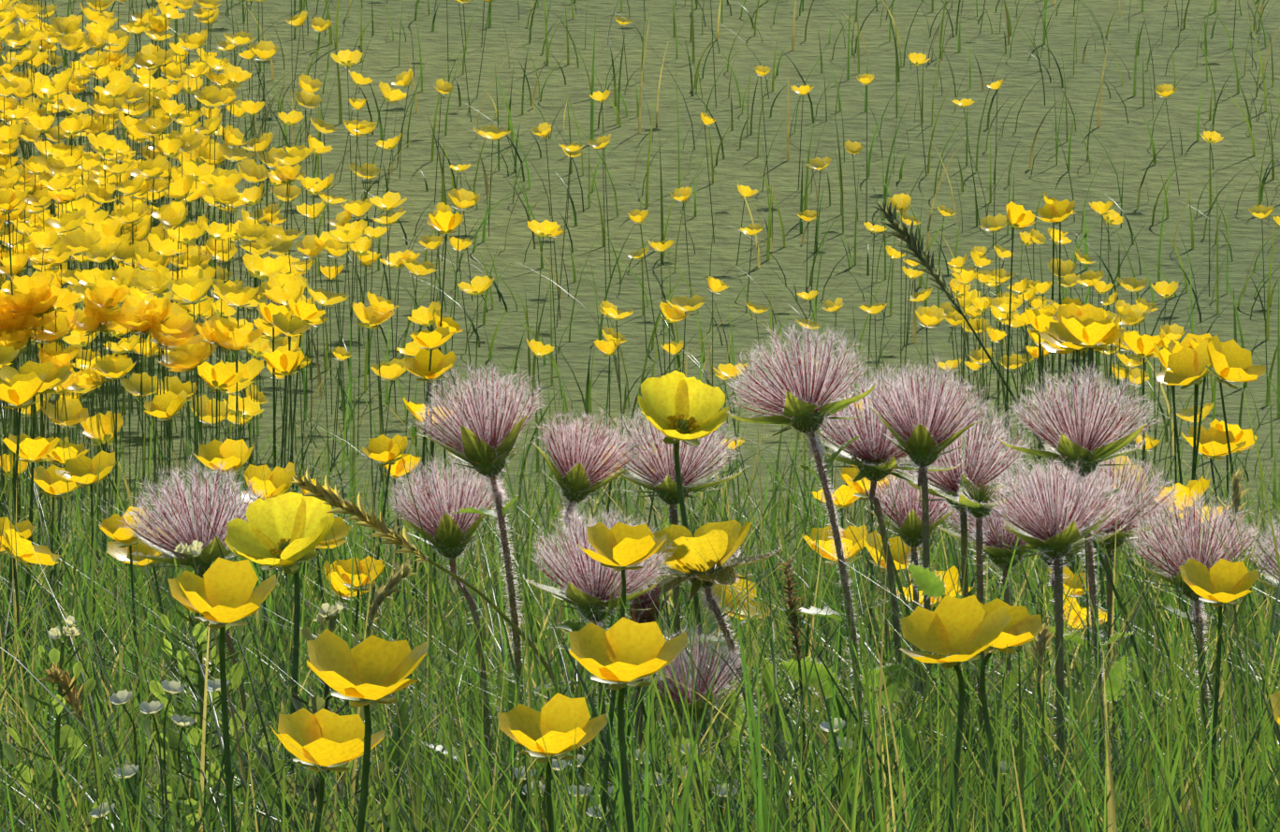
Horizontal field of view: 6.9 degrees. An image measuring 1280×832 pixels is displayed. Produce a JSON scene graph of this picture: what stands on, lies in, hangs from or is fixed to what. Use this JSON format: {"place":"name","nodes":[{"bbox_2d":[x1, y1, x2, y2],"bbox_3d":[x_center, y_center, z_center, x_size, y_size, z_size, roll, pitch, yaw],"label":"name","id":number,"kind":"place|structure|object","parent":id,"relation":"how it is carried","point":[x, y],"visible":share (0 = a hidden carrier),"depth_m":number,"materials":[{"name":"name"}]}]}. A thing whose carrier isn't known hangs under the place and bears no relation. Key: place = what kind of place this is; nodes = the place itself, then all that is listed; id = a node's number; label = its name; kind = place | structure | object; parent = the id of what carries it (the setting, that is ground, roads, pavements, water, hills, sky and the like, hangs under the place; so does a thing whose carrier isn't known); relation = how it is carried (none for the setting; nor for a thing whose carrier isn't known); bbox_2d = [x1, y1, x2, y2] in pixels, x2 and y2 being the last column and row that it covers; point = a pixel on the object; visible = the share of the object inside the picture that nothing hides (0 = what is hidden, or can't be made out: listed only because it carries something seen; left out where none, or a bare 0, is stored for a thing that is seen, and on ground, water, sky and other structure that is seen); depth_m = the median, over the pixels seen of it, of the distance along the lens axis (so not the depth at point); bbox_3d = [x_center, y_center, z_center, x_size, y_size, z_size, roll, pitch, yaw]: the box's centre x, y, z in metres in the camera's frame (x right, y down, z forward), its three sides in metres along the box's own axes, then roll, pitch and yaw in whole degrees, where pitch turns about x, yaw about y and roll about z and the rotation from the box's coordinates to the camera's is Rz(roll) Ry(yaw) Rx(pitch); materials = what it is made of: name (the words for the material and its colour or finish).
{"place":"outdoors","nodes":[
{"label":"outdoors","id":0,"kind":"place"},
{"bbox_2d":[405,359,544,479],"bbox_3d":[-0.048,0.000,3.165,0.044,0.038,0.042,-12,8,0],"label":"fluffy flower head","id":1,"kind":"object","parent":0,"point":[484,445],"visible":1,"depth_m":3.16},
{"bbox_2d":[532,406,639,504],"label":"fluffy flower head","id":2,"kind":"object","parent":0,"point":[579,476],"visible":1,"depth_m":3.17},
{"bbox_2d":[0,0,1279,831],"bbox_3d":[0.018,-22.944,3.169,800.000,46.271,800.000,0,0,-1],"label":"ground","id":3,"kind":"structure","parent":0,"point":[724,213],"depth_m":11.05,"materials":[{"name":"green plant"}]},
{"bbox_2d":[2,614,114,831],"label":"leafy plant","id":4,"kind":"object","parent":3,"relation":"on","point":[55,655],"visible":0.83,"depth_m":3.04,"materials":[{"name":"green plant"}]},
{"bbox_2d":[37,661,101,831],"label":"spike grass","id":5,"kind":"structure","parent":3,"relation":"on","point":[61,677],"depth_m":3.04,"materials":[{"name":"plant"}]},
{"bbox_2d":[89,801,115,831],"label":"white flower","id":6,"kind":"object","parent":3,"relation":"on","point":[94,813],"visible":0.67,"depth_m":2.87,"materials":[{"name":"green plant"}]},
{"bbox_2d":[108,689,137,829],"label":"white flower","id":7,"kind":"object","parent":3,"relation":"on","point":[121,697],"visible":0.92,"depth_m":2.99,"materials":[{"name":"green plant"}]},
{"bbox_2d":[114,764,138,830],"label":"white flower","id":8,"kind":"object","parent":3,"relation":"on","point":[129,772],"visible":0.81,"depth_m":2.87,"materials":[{"name":"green plant"}]},
{"bbox_2d":[139,700,164,831],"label":"white flower","id":9,"kind":"object","parent":3,"relation":"on","point":[152,707],"visible":1,"depth_m":2.92,"materials":[{"name":"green plant"}]},
{"bbox_2d":[161,679,184,831],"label":"white flower","id":10,"kind":"object","parent":3,"relation":"on","point":[173,687],"visible":0.94,"depth_m":2.97,"materials":[{"name":"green plant"}]},
{"bbox_2d":[171,713,197,827],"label":"white flower","id":11,"kind":"object","parent":3,"relation":"on","point":[175,718],"visible":0.92,"depth_m":3.02,"materials":[{"name":"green plant"}]},
{"bbox_2d":[116,451,267,577],"bbox_3d":[-0.138,0.031,3.324,0.049,0.041,0.052,-15,11,-40],"label":"fluffy flower head","id":12,"kind":"object","parent":3,"relation":"on","point":[204,534],"visible":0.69,"depth_m":3.32},
{"bbox_2d":[131,539,276,831],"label":"leafy plant","id":13,"kind":"object","parent":3,"relation":"on","point":[198,631],"visible":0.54,"depth_m":3.15,"materials":[{"name":"green plant"}]},
{"bbox_2d":[206,678,229,831],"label":"white flower","id":14,"kind":"object","parent":3,"relation":"on","point":[217,685],"visible":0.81,"depth_m":2.95,"materials":[{"name":"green plant"}]},
{"bbox_2d":[167,557,276,831],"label":"buttercup","id":15,"kind":"object","parent":3,"relation":"on","point":[221,594],"visible":1,"depth_m":2.17,"materials":[{"name":"yellow plant"}]},
{"bbox_2d":[202,577,254,827],"bbox_3d":[-0.128,0.107,3.328,0.020,0.116,0.008,0,0,-1],"label":"geum stem","id":16,"kind":"object","parent":3,"relation":"on","point":[229,643],"visible":0.1,"depth_m":3.33,"materials":[{"name":"green plant"}]},
{"bbox_2d":[224,492,334,828],"bbox_3d":[-0.106,0.095,3.125,0.028,0.146,0.030,0,0,-36],"label":"buttercup","id":17,"kind":"object","parent":3,"relation":"on","point":[309,520],"visible":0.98,"depth_m":3.13,"materials":[{"name":"yellow plant"}]},
{"bbox_2d":[0,0,560,616],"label":"buttercups","id":18,"kind":"object","parent":3,"relation":"on","point":[47,243],"depth_m":9.30,"materials":[{"name":"yellow plant"}]},
{"bbox_2d":[252,600,400,831],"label":"leafy plant","id":19,"kind":"object","parent":3,"relation":"on","point":[327,613],"visible":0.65,"depth_m":2.98,"materials":[{"name":"green plant"}]},
{"bbox_2d":[270,707,385,831],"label":"buttercup","id":20,"kind":"object","parent":3,"relation":"on","point":[330,739],"visible":0.94,"depth_m":2.47,"materials":[{"name":"yellow plant"}]},
{"bbox_2d":[335,702,375,816],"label":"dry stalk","id":21,"kind":"object","parent":3,"relation":"on","point":[343,775],"visible":0.08,"depth_m":3.12,"materials":[{"name":"green plant"}]},
{"bbox_2d":[306,628,427,831],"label":"buttercup","id":22,"kind":"object","parent":3,"relation":"on","point":[371,668],"visible":1,"depth_m":1.77,"materials":[{"name":"yellow plant"}]},
{"bbox_2d":[354,555,416,713],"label":"spike grass","id":23,"kind":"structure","parent":3,"relation":"on","point":[397,576],"depth_m":3.57,"materials":[{"name":"green plant"}]},
{"bbox_2d":[290,467,593,829],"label":"spike grass","id":24,"kind":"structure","parent":3,"relation":"on","point":[327,495],"depth_m":3.05,"materials":[{"name":"green plant"}]},
{"bbox_2d":[386,452,511,561],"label":"fluffy flower head","id":25,"kind":"object","parent":3,"relation":"on","point":[441,519],"visible":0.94,"depth_m":3.36},
{"bbox_2d":[445,557,493,794],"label":"flower stem","id":26,"kind":"object","parent":3,"relation":"on","point":[469,599],"visible":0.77,"depth_m":3.36,"materials":[{"name":"green plant"}]},
{"bbox_2d":[451,474,580,829],"bbox_3d":[-0.037,0.089,3.174,0.039,0.146,0.024,0,0,-1],"label":"flower stem","id":27,"kind":"object","parent":3,"relation":"on","point":[497,495],"visible":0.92,"depth_m":3.17,"materials":[{"name":"green plant"}]},
{"bbox_2d":[512,765,536,828],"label":"white flower","id":28,"kind":"object","parent":3,"relation":"on","point":[522,772],"visible":0.31,"depth_m":2.82,"materials":[{"name":"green plant"}]},
{"bbox_2d":[522,780,545,797],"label":"white flower","id":29,"kind":"object","parent":3,"relation":"on","point":[531,783],"visible":0.29,"depth_m":2.92,"materials":[{"name":"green plant"}]},
{"bbox_2d":[497,692,607,831],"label":"buttercup","id":30,"kind":"object","parent":3,"relation":"on","point":[559,716],"visible":1,"depth_m":2.22,"materials":[{"name":"yellow plant"}]},
{"bbox_2d":[542,757,567,820],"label":"white flower","id":31,"kind":"object","parent":3,"relation":"on","point":[556,763],"visible":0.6,"depth_m":2.87,"materials":[{"name":"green plant"}]},
{"bbox_2d":[567,753,584,771],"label":"white flower","id":32,"kind":"object","parent":3,"relation":"on","point":[582,758],"visible":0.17,"depth_m":3.02,"materials":[{"name":"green plant"}]},
{"bbox_2d":[546,618,612,830],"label":"flower","id":33,"kind":"object","parent":3,"relation":"on","point":[568,625],"visible":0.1,"depth_m":3.10,"materials":[{"name":"plant"}]},
{"bbox_2d":[567,784,591,810],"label":"white flower","id":34,"kind":"object","parent":3,"relation":"on","point":[582,790],"visible":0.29,"depth_m":2.87,"materials":[{"name":"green plant"}]},
{"bbox_2d":[555,498,616,829],"bbox_3d":[-0.016,0.092,3.186,0.021,0.138,0.030,0,0,-1],"label":"geum stem","id":35,"kind":"object","parent":3,"relation":"on","point":[567,516],"visible":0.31,"depth_m":3.18,"materials":[{"name":"green plant"}]},
{"bbox_2d":[585,804,609,831],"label":"white flower","id":36,"kind":"object","parent":3,"relation":"on","point":[589,812],"visible":0.31,"depth_m":2.82,"materials":[{"name":"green plant"}]},
{"bbox_2d":[521,501,677,624],"bbox_3d":[-0.012,0.042,3.096,0.046,0.038,0.048,3,8,-1],"label":"fluffy flower head","id":37,"kind":"object","parent":3,"relation":"on","point":[575,589],"visible":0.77,"depth_m":3.09},
{"bbox_2d":[608,785,617,827],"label":"white flower","id":38,"kind":"object","parent":3,"relation":"on","point":[610,789],"visible":0.04,"depth_m":2.95,"materials":[{"name":"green plant"}]},
{"bbox_2d":[576,521,666,831],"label":"buttercup","id":39,"kind":"object","parent":3,"relation":"on","point":[619,546],"visible":0.88,"depth_m":2.62,"materials":[{"name":"yellow plant"}]},
{"bbox_2d":[568,616,687,831],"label":"buttercup","id":40,"kind":"object","parent":3,"relation":"on","point":[621,653],"visible":1,"depth_m":1.97,"materials":[{"name":"yellow plant"}]},
{"bbox_2d":[0,189,1265,800],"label":"buttercups","id":41,"kind":"object","parent":3,"relation":"on","point":[1076,327],"visible":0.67,"depth_m":4.71,"materials":[{"name":"yellow plant"}]},
{"bbox_2d":[632,678,645,829],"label":"flower stem","id":42,"kind":"object","parent":3,"relation":"on","point":[640,737],"visible":0.08,"depth_m":3.15,"materials":[{"name":"green plant"}]},
{"bbox_2d":[0,0,1279,615],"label":"yellow flowers","id":43,"kind":"object","parent":3,"relation":"on","point":[683,305],"visible":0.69,"depth_m":9.31,"materials":[{"name":"yellow plant"}]},
{"bbox_2d":[629,748,651,791],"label":"white flower","id":44,"kind":"object","parent":3,"relation":"on","point":[638,751],"visible":0.17,"depth_m":3.03,"materials":[{"name":"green plant"}]},
{"bbox_2d":[640,770,667,813],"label":"white flower","id":45,"kind":"object","parent":3,"relation":"on","point":[659,779],"visible":0.12,"depth_m":2.87,"materials":[{"name":"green plant"}]},
{"bbox_2d":[663,503,684,805],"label":"flower stem","id":46,"kind":"object","parent":3,"relation":"on","point":[673,514],"visible":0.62,"depth_m":3.47,"materials":[{"name":"green plant"}]},
{"bbox_2d":[604,405,748,508],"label":"fluffy flower head","id":47,"kind":"object","parent":3,"relation":"on","point":[662,483],"visible":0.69,"depth_m":3.46},
{"bbox_2d":[637,370,729,800],"bbox_3d":[0.013,0.073,3.195,0.028,0.174,0.025,0,0,-1],"label":"buttercup","id":48,"kind":"object","parent":3,"relation":"on","point":[676,406],"visible":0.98,"depth_m":3.20,"materials":[{"name":"yellow plant"}]},
{"bbox_2d":[669,764,697,821],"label":"white flower","id":49,"kind":"object","parent":3,"relation":"on","point":[678,776],"visible":0.19,"depth_m":2.92,"materials":[{"name":"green plant"}]},
{"bbox_2d":[680,741,703,828],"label":"white flower","id":50,"kind":"object","parent":3,"relation":"on","point":[687,746],"visible":0.23,"depth_m":3.01,"materials":[{"name":"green plant"}]},
{"bbox_2d":[639,623,748,725],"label":"flower head","id":51,"kind":"object","parent":3,"relation":"on","point":[706,675],"visible":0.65,"depth_m":3.11},
{"bbox_2d":[109,561,1279,831],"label":"basal leaves","id":52,"kind":"object","parent":3,"relation":"on","point":[927,580],"visible":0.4,"depth_m":3.17,"materials":[{"name":"green plant"}]},
{"bbox_2d":[688,723,704,826],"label":"geum stem","id":53,"kind":"object","parent":3,"relation":"on","point":[697,779],"visible":0.23,"depth_m":3.12,"materials":[{"name":"green plant"}]},
{"bbox_2d":[628,517,782,807],"bbox_3d":[0.018,0.091,3.169,0.054,0.135,0.054,0,0,-1],"label":"flower","id":54,"kind":"object","parent":3,"relation":"on","point":[687,559],"depth_m":3.16,"materials":[{"name":"yellow plant"}]},
{"bbox_2d":[712,783,737,830],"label":"white flower","id":55,"kind":"object","parent":3,"relation":"on","point":[723,788],"visible":0.38,"depth_m":2.87,"materials":[{"name":"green plant"}]},
{"bbox_2d":[778,558,807,829],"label":"grass stalk","id":56,"kind":"object","parent":3,"relation":"on","point":[791,602],"visible":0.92,"depth_m":3.16,"materials":[{"name":"plant"}]},
{"bbox_2d":[780,698,843,831],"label":"dry stalk","id":57,"kind":"object","parent":3,"relation":"on","point":[816,732],"visible":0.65,"depth_m":3.11,"materials":[{"name":"plant"}]},
{"bbox_2d":[818,717,845,826],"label":"white flower","id":58,"kind":"object","parent":3,"relation":"on","point":[824,725],"visible":0.5,"depth_m":2.92,"materials":[{"name":"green plant"}]},
{"bbox_2d":[784,427,887,812],"bbox_3d":[0.058,0.080,3.170,0.032,0.154,0.032,0,0,-1],"label":"flower stem","id":59,"kind":"object","parent":3,"relation":"on","point":[823,467],"visible":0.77,"depth_m":3.17,"materials":[{"name":"plant"}]},
{"bbox_2d":[836,736,853,831],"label":"white flower","id":60,"kind":"object","parent":3,"relation":"on","point":[839,743],"visible":0.27,"depth_m":3.02,"materials":[{"name":"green plant"}]},
{"bbox_2d":[807,359,963,482],"bbox_3d":[0.077,0.002,3.427,0.054,0.041,0.058,10,9,31],"label":"flower head","id":61,"kind":"object","parent":3,"relation":"on","point":[869,450],"visible":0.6,"depth_m":3.42},
{"bbox_2d":[865,480,907,770],"bbox_3d":[0.080,0.086,3.430,0.016,0.135,0.010,0,0,-1],"label":"flower stem","id":62,"kind":"object","parent":3,"relation":"on","point":[875,501],"visible":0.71,"depth_m":3.43,"materials":[{"name":"plant"}]},
{"bbox_2d":[863,468,956,549],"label":"flower head","id":63,"kind":"object","parent":3,"relation":"on","point":[910,521],"visible":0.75,"depth_m":3.58},
{"bbox_2d":[907,547,922,818],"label":"flower stem","id":64,"kind":"object","parent":3,"relation":"on","point":[914,558],"visible":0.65,"depth_m":3.59,"materials":[{"name":"plant"}]},
{"bbox_2d":[913,465,933,829],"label":"flower stem","id":65,"kind":"object","parent":3,"relation":"on","point":[923,477],"visible":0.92,"depth_m":3.37,"materials":[{"name":"green plant"}]},
{"bbox_2d":[865,355,992,467],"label":"flower head","id":66,"kind":"object","parent":3,"relation":"on","point":[923,441],"visible":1,"depth_m":3.36},
{"bbox_2d":[706,156,1185,599],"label":"buttercups","id":67,"kind":"object","parent":3,"relation":"on","point":[1027,290],"depth_m":8.68,"materials":[{"name":"yellow plant"}]},
{"bbox_2d":[899,594,1010,831],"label":"buttercup","id":68,"kind":"object","parent":3,"relation":"on","point":[949,627],"visible":0.98,"depth_m":2.37,"materials":[{"name":"yellow plant"}]},
{"bbox_2d":[955,510,973,771],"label":"flower stem","id":69,"kind":"object","parent":3,"relation":"on","point":[963,521],"visible":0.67,"depth_m":3.50,"materials":[{"name":"green plant"}]},
{"bbox_2d":[892,397,1043,511],"bbox_3d":[0.105,0.012,3.498,0.056,0.040,0.055,-7,9,-25],"label":"flower head","id":70,"kind":"object","parent":3,"relation":"on","point":[978,469],"visible":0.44,"depth_m":3.49},
{"bbox_2d":[970,516,989,829],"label":"flower stem","id":71,"kind":"object","parent":3,"relation":"on","point":[979,544],"visible":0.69,"depth_m":3.19,"materials":[{"name":"green plant"}]},
{"bbox_2d":[945,616,1048,776],"bbox_3d":[0.104,0.108,3.251,0.041,0.093,0.001,0,0,-1],"label":"dry stalk","id":72,"kind":"object","parent":3,"relation":"on","point":[996,666],"visible":0.27,"depth_m":3.25,"materials":[{"name":"plant"}]},
{"bbox_2d":[937,456,1059,570],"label":"flower head","id":73,"kind":"object","parent":3,"relation":"on","point":[995,552],"visible":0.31,"depth_m":3.66},
{"bbox_2d":[967,595,1043,831],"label":"buttercup","id":74,"kind":"object","parent":3,"relation":"on","point":[1023,626],"visible":0.62,"depth_m":2.42,"materials":[{"name":"yellow plant"}]},
{"bbox_2d":[997,568,1014,784],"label":"flower stem","id":75,"kind":"object","parent":3,"relation":"on","point":[1007,590],"visible":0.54,"depth_m":3.67,"materials":[{"name":"plant"}]},
{"bbox_2d":[997,760,1015,829],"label":"white flower","id":76,"kind":"object","parent":3,"relation":"on","point":[1003,763],"visible":0.27,"depth_m":2.97,"materials":[{"name":"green plant"}]},
{"bbox_2d":[872,200,1176,780],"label":"spike grass","id":77,"kind":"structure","parent":3,"relation":"on","point":[914,247],"depth_m":3.19,"materials":[{"name":"green plant"}]},
{"bbox_2d":[1024,622,1058,827],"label":"spike grass","id":78,"kind":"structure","parent":3,"relation":"on","point":[1043,634],"depth_m":2.87,"materials":[{"name":"plant"}]},
{"bbox_2d":[1047,567,1066,707],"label":"flower stem","id":79,"kind":"object","parent":3,"relation":"on","point":[1053,583],"visible":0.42,"depth_m":3.37,"materials":[{"name":"green plant"}]},
{"bbox_2d":[983,455,1134,569],"bbox_3d":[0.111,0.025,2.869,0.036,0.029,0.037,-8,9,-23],"label":"flower head","id":80,"kind":"object","parent":3,"relation":"on","point":[1051,532],"visible":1,"depth_m":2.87},
{"bbox_2d":[1047,555,1072,825],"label":"flower stem","id":81,"kind":"object","parent":3,"relation":"on","point":[1058,565],"visible":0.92,"depth_m":2.87,"materials":[{"name":"plant"}]},
{"bbox_2d":[1036,474,1133,828],"bbox_3d":[0.131,0.085,3.155,0.032,0.138,0.024,0,0,-1],"label":"flower stem","id":82,"kind":"object","parent":3,"relation":"on","point":[1092,583],"visible":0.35,"depth_m":3.16,"materials":[{"name":"green plant"}]},
{"bbox_2d":[1099,549,1116,782],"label":"flower stem","id":83,"kind":"object","parent":3,"relation":"on","point":[1109,592],"visible":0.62,"depth_m":3.47,"materials":[{"name":"green plant"}]},
{"bbox_2d":[1061,445,1182,551],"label":"flower head","id":84,"kind":"object","parent":3,"relation":"on","point":[1109,544],"visible":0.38,"depth_m":3.46},
{"bbox_2d":[1155,597,1224,769],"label":"flower stem","id":85,"kind":"object","parent":3,"relation":"on","point":[1198,611],"visible":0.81,"depth_m":3.14,"materials":[{"name":"plant"}]},
{"bbox_2d":[1123,489,1261,602],"bbox_3d":[0.163,0.038,3.140,0.043,0.035,0.044,-4,6,-1],"label":"flower head","id":86,"kind":"object","parent":3,"relation":"on","point":[1174,560],"visible":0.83,"depth_m":3.14},
{"bbox_2d":[1178,557,1258,829],"bbox_3d":[0.140,0.102,2.569,0.019,0.136,0.019,0,0,-1],"label":"buttercup","id":87,"kind":"object","parent":3,"relation":"on","point":[1221,582],"visible":0.96,"depth_m":2.58,"materials":[{"name":"yellow plant"}]},
{"bbox_2d":[1220,467,1250,736],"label":"spike grass","id":88,"kind":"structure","parent":3,"relation":"on","point":[1237,485],"depth_m":3.52,"materials":[{"name":"green plant"}]},
{"bbox_2d":[1240,513,1279,596],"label":"flower head","id":89,"kind":"object","parent":3,"relation":"on","point":[1267,574],"visible":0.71,"depth_m":3.72},
{"bbox_2d":[1269,690,1279,725],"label":"buttercup","id":90,"kind":"object","parent":3,"relation":"on","point":[1274,698],"visible":1,"depth_m":2.22,"materials":[{"name":"yellow plant"}]},
{"bbox_2d":[0,361,1279,831],"bbox_3d":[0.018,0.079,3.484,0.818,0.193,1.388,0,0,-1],"label":"grass","id":91,"kind":"structure","parent":0,"point":[43,767],"depth_m":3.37,"materials":[{"name":"green plant"}]},
{"bbox_2d":[626,575,670,623],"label":"flower head","id":92,"kind":"object","parent":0,"point":[643,616],"visible":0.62,"depth_m":3.15},
{"bbox_2d":[724,320,875,438],"bbox_3d":[0.047,-0.011,3.172,0.052,0.036,0.048,-7,-12,-36],"label":"flower head","id":93,"kind":"object","parent":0,"point":[804,412],"visible":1,"depth_m":3.17},
{"bbox_2d":[435,688,1258,831],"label":"grass","id":94,"kind":"structure","parent":0,"point":[981,822],"depth_m":1.70,"materials":[{"name":"green plant"}]},
{"bbox_2d":[927,473,1024,519],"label":"sepals","id":95,"kind":"object","parent":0,"point":[972,499],"visible":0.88,"depth_m":3.19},
{"bbox_2d":[996,361,1164,477],"bbox_3d":[0.131,0.000,3.162,0.051,0.037,0.051,2,-6,-1],"label":"flower head","id":96,"kind":"object","parent":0,"point":[1090,447],"visible":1,"depth_m":3.15}
]}

